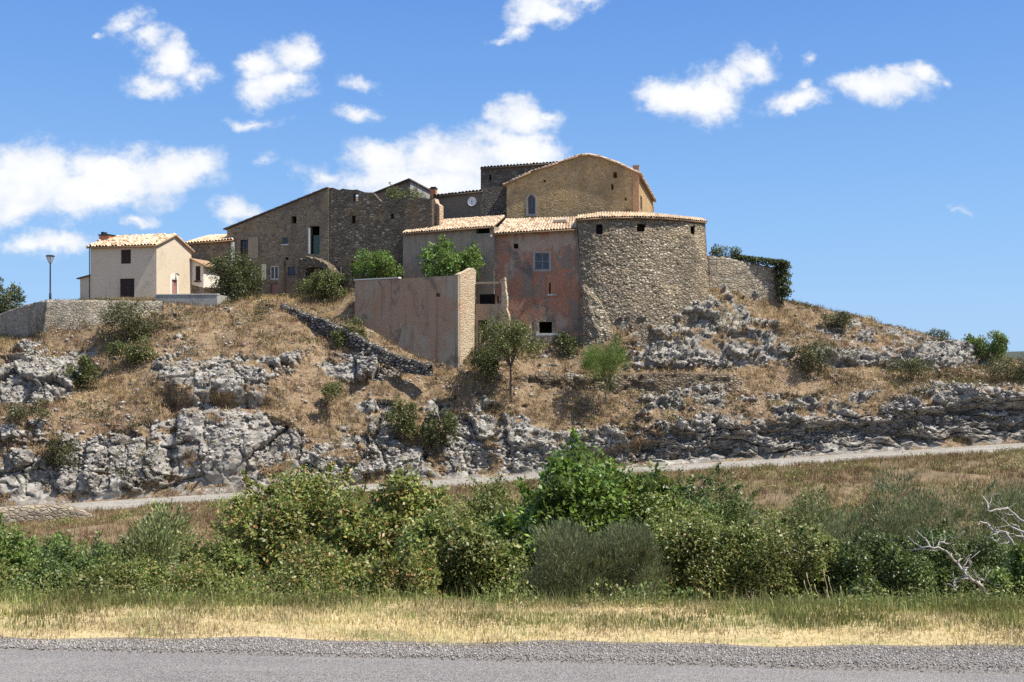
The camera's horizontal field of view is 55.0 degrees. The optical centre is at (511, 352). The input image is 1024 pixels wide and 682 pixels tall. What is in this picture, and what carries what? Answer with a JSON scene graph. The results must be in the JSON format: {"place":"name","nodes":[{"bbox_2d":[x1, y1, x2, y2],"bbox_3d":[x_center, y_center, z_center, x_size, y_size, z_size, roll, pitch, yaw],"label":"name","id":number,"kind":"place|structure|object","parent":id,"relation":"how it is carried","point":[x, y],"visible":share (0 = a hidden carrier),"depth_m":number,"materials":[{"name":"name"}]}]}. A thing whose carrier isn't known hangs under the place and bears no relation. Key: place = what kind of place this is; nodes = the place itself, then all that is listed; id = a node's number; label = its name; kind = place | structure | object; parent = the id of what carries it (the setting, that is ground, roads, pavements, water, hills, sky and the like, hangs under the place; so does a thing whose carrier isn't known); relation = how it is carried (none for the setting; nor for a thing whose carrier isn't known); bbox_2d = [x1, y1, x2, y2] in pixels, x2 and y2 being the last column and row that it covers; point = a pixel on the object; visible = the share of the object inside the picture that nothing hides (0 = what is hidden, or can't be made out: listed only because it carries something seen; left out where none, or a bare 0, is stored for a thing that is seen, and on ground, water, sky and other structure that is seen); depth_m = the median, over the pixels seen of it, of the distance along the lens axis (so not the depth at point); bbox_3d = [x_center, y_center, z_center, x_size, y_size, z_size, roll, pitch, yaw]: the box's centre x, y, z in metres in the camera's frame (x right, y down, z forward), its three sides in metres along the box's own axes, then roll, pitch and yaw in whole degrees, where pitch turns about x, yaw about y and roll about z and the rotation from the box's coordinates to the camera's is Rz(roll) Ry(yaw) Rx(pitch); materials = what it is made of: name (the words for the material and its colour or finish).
{"place":"outdoors","nodes":[
{"label":"outdoors","id":0,"kind":"place"},
{"bbox_2d":[0,284,1023,506],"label":"hillside","id":1,"kind":"structure","parent":0,"point":[204,476],"depth_m":85.92,"materials":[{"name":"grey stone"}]},
{"bbox_2d":[0,277,27,313],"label":"evergreen tree","id":2,"kind":"object","parent":1,"relation":"on","point":[7,297],"visible":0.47,"depth_m":117.80,"materials":[{"name":"green plant"}]},
{"bbox_2d":[4,396,56,425],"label":"slope shrub","id":3,"kind":"object","parent":1,"relation":"on","point":[20,413],"visible":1,"depth_m":78.33,"materials":[{"name":"green plant"}]},
{"bbox_2d":[46,255,54,298],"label":"street lamp","id":4,"kind":"object","parent":1,"relation":"on","point":[50,258],"visible":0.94,"depth_m":93.92,"materials":[{"name":"metal"}]},
{"bbox_2d":[39,433,81,474],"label":"slope shrub","id":5,"kind":"object","parent":1,"relation":"on","point":[57,456],"visible":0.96,"depth_m":77.42,"materials":[{"name":"green plant"}]},
{"bbox_2d":[0,299,162,337],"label":"retaining wall","id":6,"kind":"structure","parent":1,"relation":"on","point":[19,320],"depth_m":92.22,"materials":[{"name":"grey stone"}]},
{"bbox_2d":[64,353,101,391],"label":"slope shrub","id":7,"kind":"object","parent":1,"relation":"on","point":[86,369],"visible":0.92,"depth_m":83.44,"materials":[{"name":"green plant"}]},
{"bbox_2d":[104,333,158,368],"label":"slope shrub","id":8,"kind":"object","parent":1,"relation":"on","point":[135,352],"visible":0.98,"depth_m":85.70,"materials":[{"name":"green plant"}]},
{"bbox_2d":[95,296,194,348],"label":"slope shrub","id":9,"kind":"object","parent":1,"relation":"on","point":[139,328],"visible":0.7,"depth_m":89.85,"materials":[{"name":"green plant"}]},
{"bbox_2d":[76,232,219,299],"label":"white house","id":10,"kind":"structure","parent":1,"relation":"on","point":[141,265],"depth_m":99.13,"materials":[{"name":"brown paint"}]},
{"bbox_2d":[155,294,229,305],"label":"parapet wall","id":11,"kind":"structure","parent":1,"relation":"on","point":[205,299],"depth_m":94.55,"materials":[{"name":"concrete"}]},
{"bbox_2d":[186,234,234,295],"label":"house","id":12,"kind":"structure","parent":1,"relation":"on","point":[205,246],"depth_m":107.54,"materials":[{"name":"paint"}]},
{"bbox_2d":[203,246,266,301],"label":"dark tree","id":13,"kind":"object","parent":1,"relation":"on","point":[238,272],"visible":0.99,"depth_m":97.79,"materials":[{"name":"green plant"}]},
{"bbox_2d":[223,187,357,294],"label":"stone farmhouse","id":14,"kind":"object","parent":1,"relation":"on","point":[278,242],"visible":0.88,"depth_m":105.33,"materials":[{"name":"stone"}]},
{"bbox_2d":[241,240,247,255],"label":"window","id":15,"kind":"structure","parent":14,"relation":"in","point":[244,243],"depth_m":107.08,"materials":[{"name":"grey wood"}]},
{"bbox_2d":[270,265,278,279],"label":"window","id":16,"kind":"structure","parent":14,"relation":"in","point":[274,270],"depth_m":105.80,"materials":[{"name":"white paint"}]},
{"bbox_2d":[314,235,319,253],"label":"door","id":17,"kind":"structure","parent":14,"relation":"in","point":[316,237],"depth_m":104.25,"materials":[{"name":"green paint"}]},
{"bbox_2d":[298,256,340,295],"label":"ruined porch","id":18,"kind":"object","parent":1,"relation":"on","point":[308,266],"visible":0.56,"depth_m":101.31,"materials":[{"name":"stone"}]},
{"bbox_2d":[295,268,351,300],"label":"slope shrub","id":19,"kind":"object","parent":1,"relation":"on","point":[334,283],"visible":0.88,"depth_m":96.31,"materials":[{"name":"green plant"}]},
{"bbox_2d":[320,375,344,420],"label":"slender tree","id":20,"kind":"object","parent":1,"relation":"on","point":[329,389],"visible":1,"depth_m":83.01,"materials":[{"name":"green plant"}]},
{"bbox_2d":[330,315,372,348],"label":"slope shrub","id":21,"kind":"object","parent":1,"relation":"on","point":[337,336],"visible":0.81,"depth_m":89.94,"materials":[{"name":"green plant"}]},
{"bbox_2d":[280,304,432,375],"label":"dry stone wall","id":22,"kind":"structure","parent":1,"relation":"on","point":[400,362],"depth_m":88.44,"materials":[{"name":"grey stone"}]},
{"bbox_2d":[349,248,404,278],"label":"slope shrub","id":23,"kind":"object","parent":1,"relation":"on","point":[373,268],"visible":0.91,"depth_m":96.73,"materials":[{"name":"green plant"}]},
{"bbox_2d":[329,188,442,289],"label":"ruined building","id":24,"kind":"structure","parent":1,"relation":"on","point":[371,222],"depth_m":102.33,"materials":[{"name":"stone"}]},
{"bbox_2d":[384,182,426,199],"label":"roof shrub","id":25,"kind":"object","parent":24,"relation":"on","point":[391,191],"visible":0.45,"depth_m":106.10,"materials":[{"name":"green plant"}]},
{"bbox_2d":[380,393,418,443],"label":"slope shrub","id":26,"kind":"object","parent":1,"relation":"on","point":[403,421],"visible":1,"depth_m":82.32,"materials":[{"name":"green plant"}]},
{"bbox_2d":[373,178,429,200],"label":"corner house","id":27,"kind":"structure","parent":1,"relation":"on","point":[406,184],"depth_m":118.89,"materials":[{"name":"concrete"}]},
{"bbox_2d":[354,268,511,368],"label":"roofless annex","id":28,"kind":"object","parent":1,"relation":"on","point":[431,318],"visible":0.81,"depth_m":90.64,"materials":[{"name":"paint"}]},
{"bbox_2d":[416,234,485,278],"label":"fig tree","id":29,"kind":"object","parent":28,"relation":"on","point":[452,262],"visible":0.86,"depth_m":93.79,"materials":[{"name":"green plant"}]},
{"bbox_2d":[418,408,458,455],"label":"slope shrub","id":30,"kind":"object","parent":1,"relation":"on","point":[448,419],"visible":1,"depth_m":82.07,"materials":[{"name":"green plant"}]},
{"bbox_2d":[429,187,482,218],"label":"back house","id":31,"kind":"structure","parent":1,"relation":"on","point":[455,205],"depth_m":108.03,"materials":[{"name":"stone"}]},
{"bbox_2d":[401,215,517,311],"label":"grey plaster house","id":32,"kind":"structure","parent":1,"relation":"on","point":[463,233],"depth_m":97.98,"materials":[{"name":"paint"}]},
{"bbox_2d":[469,344,500,382],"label":"slope shrub","id":33,"kind":"object","parent":1,"relation":"on","point":[480,367],"visible":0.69,"depth_m":87.13,"materials":[{"name":"green plant"}]},
{"bbox_2d":[469,308,549,395],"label":"tree","id":34,"kind":"object","parent":1,"relation":"on","point":[505,334],"visible":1,"depth_m":85.66,"materials":[{"name":"green plant"}]},
{"bbox_2d":[0,290,1023,480],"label":"loose stones","id":35,"kind":"object","parent":1,"relation":"on","point":[534,452],"visible":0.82,"depth_m":84.71,"materials":[{"name":"stone"}]},
{"bbox_2d":[0,288,1023,502],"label":"slope scrub","id":36,"kind":"object","parent":1,"relation":"on","point":[430,383],"visible":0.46,"depth_m":88.39,"materials":[{"name":"green plant"}]},
{"bbox_2d":[0,286,1023,492],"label":"scrub","id":37,"kind":"object","parent":1,"relation":"on","point":[591,416],"visible":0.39,"depth_m":88.66,"materials":[{"name":"green plant"}]},
{"bbox_2d":[480,161,557,228],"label":"dark tower","id":38,"kind":"structure","parent":1,"relation":"on","point":[494,178],"depth_m":107.03,"materials":[{"name":"stone"}]},
{"bbox_2d":[490,216,581,344],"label":"red house","id":39,"kind":"structure","parent":1,"relation":"on","point":[539,268],"depth_m":95.44,"materials":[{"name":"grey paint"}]},
{"bbox_2d":[535,253,548,269],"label":"window","id":40,"kind":"structure","parent":39,"relation":"in","point":[541,259],"depth_m":95.52,"materials":[{"name":"glass"}]},
{"bbox_2d":[552,330,584,357],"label":"slope shrub","id":41,"kind":"object","parent":1,"relation":"on","point":[564,337],"visible":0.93,"depth_m":92.80,"materials":[{"name":"green plant"}]},
{"bbox_2d":[503,153,656,218],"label":"ochre gable house","id":42,"kind":"structure","parent":1,"relation":"on","point":[579,184],"depth_m":104.41,"materials":[{"name":"brown stone"}]},
{"bbox_2d":[528,196,534,213],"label":"window","id":43,"kind":"structure","parent":42,"relation":"in","point":[531,201],"depth_m":105.62,"materials":[{"name":"glass"}]},
{"bbox_2d":[579,333,631,404],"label":"feathery tree","id":44,"kind":"object","parent":1,"relation":"on","point":[593,357],"visible":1,"depth_m":86.15,"materials":[{"name":"green plant"}]},
{"bbox_2d":[512,371,741,394],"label":"terrace wall","id":45,"kind":"structure","parent":1,"relation":"on","point":[667,381],"depth_m":88.99,"materials":[{"name":"grey stone"}]},
{"bbox_2d":[576,211,708,348],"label":"stone bastion","id":46,"kind":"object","parent":1,"relation":"on","point":[652,267],"visible":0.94,"depth_m":94.12,"materials":[{"name":"beige stone"}]},
{"bbox_2d":[707,255,778,302],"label":"garden wall","id":47,"kind":"structure","parent":1,"relation":"on","point":[748,279],"depth_m":99.18,"materials":[{"name":"grey stone"}]},
{"bbox_2d":[708,244,741,259],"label":"bush","id":48,"kind":"object","parent":47,"relation":"on","point":[718,251],"visible":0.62,"depth_m":99.97,"materials":[{"name":"green plant"}]},
{"bbox_2d":[731,254,794,304],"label":"ivy","id":49,"kind":"object","parent":47,"relation":"attached to","point":[782,267],"visible":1,"depth_m":99.61,"materials":[{"name":"green plant"}]},
{"bbox_2d":[787,331,834,379],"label":"slope shrub","id":50,"kind":"object","parent":1,"relation":"on","point":[808,352],"visible":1,"depth_m":92.29,"materials":[{"name":"green plant"}]},
{"bbox_2d":[822,310,852,333],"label":"slope shrub","id":51,"kind":"object","parent":1,"relation":"on","point":[844,318],"visible":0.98,"depth_m":98.78,"materials":[{"name":"green plant"}]},
{"bbox_2d":[883,355,937,380],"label":"slope shrub","id":52,"kind":"object","parent":1,"relation":"on","point":[916,363],"visible":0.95,"depth_m":92.56,"materials":[{"name":"green plant"}]},
{"bbox_2d":[925,328,952,341],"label":"slope shrub","id":53,"kind":"object","parent":1,"relation":"on","point":[936,332],"visible":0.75,"depth_m":100.78,"materials":[{"name":"green plant"}]},
{"bbox_2d":[963,329,1009,364],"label":"round bush","id":54,"kind":"object","parent":1,"relation":"on","point":[997,346],"visible":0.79,"depth_m":99.97,"materials":[{"name":"green plant"}]},
{"bbox_2d":[984,353,1023,381],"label":"slope shrub","id":55,"kind":"object","parent":1,"relation":"on","point":[1018,372],"visible":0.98,"depth_m":92.27,"materials":[{"name":"green plant"}]},
{"bbox_2d":[0,650,1023,681],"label":"road","id":56,"kind":"structure","parent":0,"point":[40,666],"depth_m":9.19,"materials":[{"name":"grey asphalt"}]},
{"bbox_2d":[0,593,1023,654],"bbox_3d":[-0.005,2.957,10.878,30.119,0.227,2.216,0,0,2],"label":"dry grass","id":57,"kind":"structure","parent":0,"point":[966,631],"depth_m":10.62,"materials":[{"name":"beige plant"}]},
{"bbox_2d":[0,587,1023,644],"bbox_3d":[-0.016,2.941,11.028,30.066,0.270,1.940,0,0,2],"label":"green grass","id":58,"kind":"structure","parent":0,"point":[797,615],"depth_m":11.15,"materials":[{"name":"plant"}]},
{"bbox_2d":[0,636,1023,674],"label":"gravel shoulder","id":59,"kind":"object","parent":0,"point":[1011,669],"visible":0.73,"depth_m":9.76},
{"bbox_2d":[0,637,1023,672],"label":"gravel chips","id":60,"kind":"object","parent":59,"relation":"on","point":[31,644],"visible":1,"depth_m":9.84,"materials":[{"name":"grey gravel"}]},
{"bbox_2d":[0,0,1023,351],"label":"sky","id":61,"kind":"structure","parent":0,"point":[874,148],"materials":[{"name":"blue"}]},
{"bbox_2d":[0,446,1023,598],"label":"valley ground","id":62,"kind":"structure","parent":0,"point":[923,475],"depth_m":70.16,"materials":[{"name":"brown plant"}]},
{"bbox_2d":[0,557,57,593],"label":"green shrub","id":63,"kind":"object","parent":62,"relation":"on","point":[4,574],"visible":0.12,"depth_m":15.92,"materials":[{"name":"green plant"}]},
{"bbox_2d":[0,512,76,590],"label":"green shrub","id":64,"kind":"object","parent":62,"relation":"on","point":[19,556],"visible":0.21,"depth_m":24.66,"materials":[{"name":"green plant"}]},
{"bbox_2d":[0,503,92,524],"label":"road parapet","id":65,"kind":"structure","parent":62,"relation":"on","point":[34,512],"depth_m":71.22,"materials":[{"name":"beige stone"}]},
{"bbox_2d":[10,550,84,593],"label":"green shrub","id":66,"kind":"object","parent":62,"relation":"on","point":[61,566],"visible":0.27,"depth_m":15.53,"materials":[{"name":"green plant"}]},
{"bbox_2d":[30,527,89,559],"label":"green shrub","id":67,"kind":"object","parent":62,"relation":"on","point":[81,547],"visible":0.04,"depth_m":30.09,"materials":[{"name":"green plant"}]},
{"bbox_2d":[29,530,125,575],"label":"green shrub","id":68,"kind":"object","parent":62,"relation":"on","point":[63,552],"visible":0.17,"depth_m":23.70,"materials":[{"name":"green plant"}]},
{"bbox_2d":[71,548,175,596],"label":"green shrub","id":69,"kind":"object","parent":62,"relation":"on","point":[141,570],"visible":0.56,"depth_m":15.38,"materials":[{"name":"green plant"}]},
{"bbox_2d":[81,489,199,581],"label":"silvery shrub","id":70,"kind":"object","parent":62,"relation":"on","point":[159,538],"visible":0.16,"depth_m":26.93,"materials":[{"name":"green plant"}]},
{"bbox_2d":[165,530,262,593],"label":"green shrub","id":71,"kind":"object","parent":62,"relation":"on","point":[230,558],"visible":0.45,"depth_m":17.81,"materials":[{"name":"green plant"}]},
{"bbox_2d":[161,559,272,600],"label":"green shrub","id":72,"kind":"object","parent":62,"relation":"on","point":[189,578],"visible":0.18,"depth_m":15.28,"materials":[{"name":"green plant"}]},
{"bbox_2d":[209,456,370,586],"bbox_3d":[-4.699,4.635,21.905,4.575,4.527,3.531,0,0,0],"label":"hedge shrub","id":73,"kind":"object","parent":62,"relation":"on","point":[263,526],"visible":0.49,"depth_m":21.34,"materials":[{"name":"green plant"}]},
{"bbox_2d":[240,530,372,599],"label":"hedge shrub","id":74,"kind":"object","parent":62,"relation":"on","point":[299,559],"visible":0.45,"depth_m":15.56,"materials":[{"name":"green plant"}]},
{"bbox_2d":[308,455,458,595],"bbox_3d":[-2.671,4.135,20.540,3.622,4.018,2.739,0,0,0],"label":"hedge shrub","id":75,"kind":"object","parent":62,"relation":"on","point":[358,530],"visible":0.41,"depth_m":20.11,"materials":[{"name":"green plant"}]},
{"bbox_2d":[342,545,446,600],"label":"hedge shrub","id":76,"kind":"object","parent":62,"relation":"on","point":[403,570],"visible":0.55,"depth_m":15.49,"materials":[{"name":"green plant"}]},
{"bbox_2d":[390,501,538,602],"bbox_3d":[-0.745,3.938,17.310,2.555,2.506,2.348,0,0,-29],"label":"green shrub","id":77,"kind":"object","parent":62,"relation":"on","point":[466,552],"visible":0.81,"depth_m":16.84,"materials":[{"name":"green plant"}]},
{"bbox_2d":[441,466,523,598],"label":"green shrub","id":78,"kind":"object","parent":62,"relation":"on","point":[489,504],"visible":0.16,"depth_m":28.84,"materials":[{"name":"green plant"}]},
{"bbox_2d":[0,570,1023,610],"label":"undergrowth","id":79,"kind":"object","parent":62,"relation":"on","point":[279,593],"visible":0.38,"depth_m":11.74,"materials":[{"name":"green plant"}]},
{"bbox_2d":[0,576,1023,612],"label":"tall grass","id":80,"kind":"structure","parent":62,"relation":"on","point":[498,604],"depth_m":11.61,"materials":[{"name":"green plant"}]},
{"bbox_2d":[0,445,1023,568],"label":"bank scrub","id":81,"kind":"object","parent":62,"relation":"on","point":[767,508],"visible":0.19,"depth_m":69.19,"materials":[{"name":"green plant"}]},
{"bbox_2d":[5,448,1023,561],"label":"bank brush","id":82,"kind":"object","parent":62,"relation":"on","point":[532,483],"visible":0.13,"depth_m":70.31,"materials":[{"name":"green plant"}]},
{"bbox_2d":[514,514,673,603],"bbox_3d":[1.306,3.803,16.780,2.752,2.375,2.312,0,0,-15],"label":"willow shrub","id":83,"kind":"object","parent":62,"relation":"on","point":[635,551],"visible":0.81,"depth_m":16.20,"materials":[{"name":"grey plant"}]},
{"bbox_2d":[478,426,710,602],"bbox_3d":[2.240,5.374,27.026,7.100,6.718,4.957,0,0,0],"label":"walnut tree","id":84,"kind":"object","parent":62,"relation":"on","point":[569,491],"visible":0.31,"depth_m":25.92,"materials":[{"name":"green plant"}]},
{"bbox_2d":[583,451,700,592],"bbox_3d":[3.211,5.782,27.180,3.895,5.995,3.230,0,0,36],"label":"walnut tree","id":85,"kind":"object","parent":62,"relation":"on","point":[666,489],"visible":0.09,"depth_m":27.05,"materials":[{"name":"green plant"}]},
{"bbox_2d":[621,579,672,601],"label":"weed","id":86,"kind":"object","parent":62,"relation":"on","point":[639,590],"visible":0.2,"depth_m":12.77,"materials":[{"name":"green plant"}]},
{"bbox_2d":[610,469,727,600],"bbox_3d":[3.925,5.692,25.976,3.579,5.213,2.820,0,0,0],"label":"green shrub","id":87,"kind":"object","parent":62,"relation":"on","point":[689,511],"visible":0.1,"depth_m":25.84,"materials":[{"name":"green plant"}]},
{"bbox_2d":[673,587,697,601],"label":"weed","id":88,"kind":"object","parent":62,"relation":"on","point":[682,591],"visible":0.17,"depth_m":13.19,"materials":[{"name":"green plant"}]},
{"bbox_2d":[639,501,758,602],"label":"green shrub","id":89,"kind":"object","parent":62,"relation":"on","point":[695,550],"visible":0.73,"depth_m":17.34,"materials":[{"name":"green plant"}]},
{"bbox_2d":[695,576,725,601],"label":"weed","id":90,"kind":"object","parent":62,"relation":"on","point":[704,591],"visible":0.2,"depth_m":13.36,"materials":[{"name":"green plant"}]},
{"bbox_2d":[673,459,763,600],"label":"green shrub","id":91,"kind":"object","parent":62,"relation":"on","point":[726,516],"visible":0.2,"depth_m":33.76,"materials":[{"name":"green plant"}]},
{"bbox_2d":[714,510,852,602],"bbox_3d":[4.770,4.015,17.287,2.551,2.496,2.060,0,0,0],"label":"green shrub","id":92,"kind":"object","parent":62,"relation":"on","point":[776,559],"visible":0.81,"depth_m":16.92,"materials":[{"name":"green plant"}]},
{"bbox_2d":[752,480,844,599],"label":"green shrub","id":93,"kind":"object","parent":62,"relation":"on","point":[792,520],"visible":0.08,"depth_m":28.71,"materials":[{"name":"green plant"}]},
{"bbox_2d":[749,480,871,596],"bbox_3d":[7.131,5.254,23.993,3.358,4.412,2.619,0,0,-19],"label":"willow shrub","id":94,"kind":"object","parent":62,"relation":"on","point":[829,526],"visible":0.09,"depth_m":23.50,"materials":[{"name":"green plant"}]},
{"bbox_2d":[806,528,947,601],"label":"green shrub","id":95,"kind":"object","parent":62,"relation":"on","point":[859,563],"visible":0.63,"depth_m":16.52,"materials":[{"name":"green plant"}]},
{"bbox_2d":[813,455,970,598],"bbox_3d":[9.512,5.271,24.750,4.151,5.479,3.326,0,0,0],"label":"willow shrub","id":96,"kind":"object","parent":62,"relation":"on","point":[901,525],"visible":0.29,"depth_m":24.80,"materials":[{"name":"green plant"}]},
{"bbox_2d":[883,516,1013,601],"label":"green shrub","id":97,"kind":"object","parent":62,"relation":"on","point":[992,559],"visible":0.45,"depth_m":17.06,"materials":[{"name":"green plant"}]},
{"bbox_2d":[910,526,1005,596],"bbox_3d":[6.639,3.173,14.596,1.407,1.212,0.544,0,0,-15],"label":"dead tree","id":98,"kind":"object","parent":62,"relation":"on","point":[964,571],"visible":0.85,"depth_m":14.61,"materials":[{"name":"grey wood"}]},
{"bbox_2d":[937,467,1023,576],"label":"willow shrub","id":99,"kind":"object","parent":62,"relation":"on","point":[1012,499],"visible":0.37,"depth_m":26.11,"materials":[{"name":"green plant"}]},
{"bbox_2d":[972,493,1023,548],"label":"dead tree","id":100,"kind":"object","parent":62,"relation":"on","point":[999,532],"visible":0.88,"depth_m":15.26,"materials":[{"name":"grey wood"}]},
{"bbox_2d":[981,539,1023,603],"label":"green shrub","id":101,"kind":"object","parent":62,"relation":"on","point":[1016,561],"visible":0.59,"depth_m":14.71,"materials":[{"name":"green plant"}]},
{"bbox_2d":[65,443,1023,510],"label":"road","id":102,"kind":"structure","parent":0,"point":[128,503],"depth_m":81.42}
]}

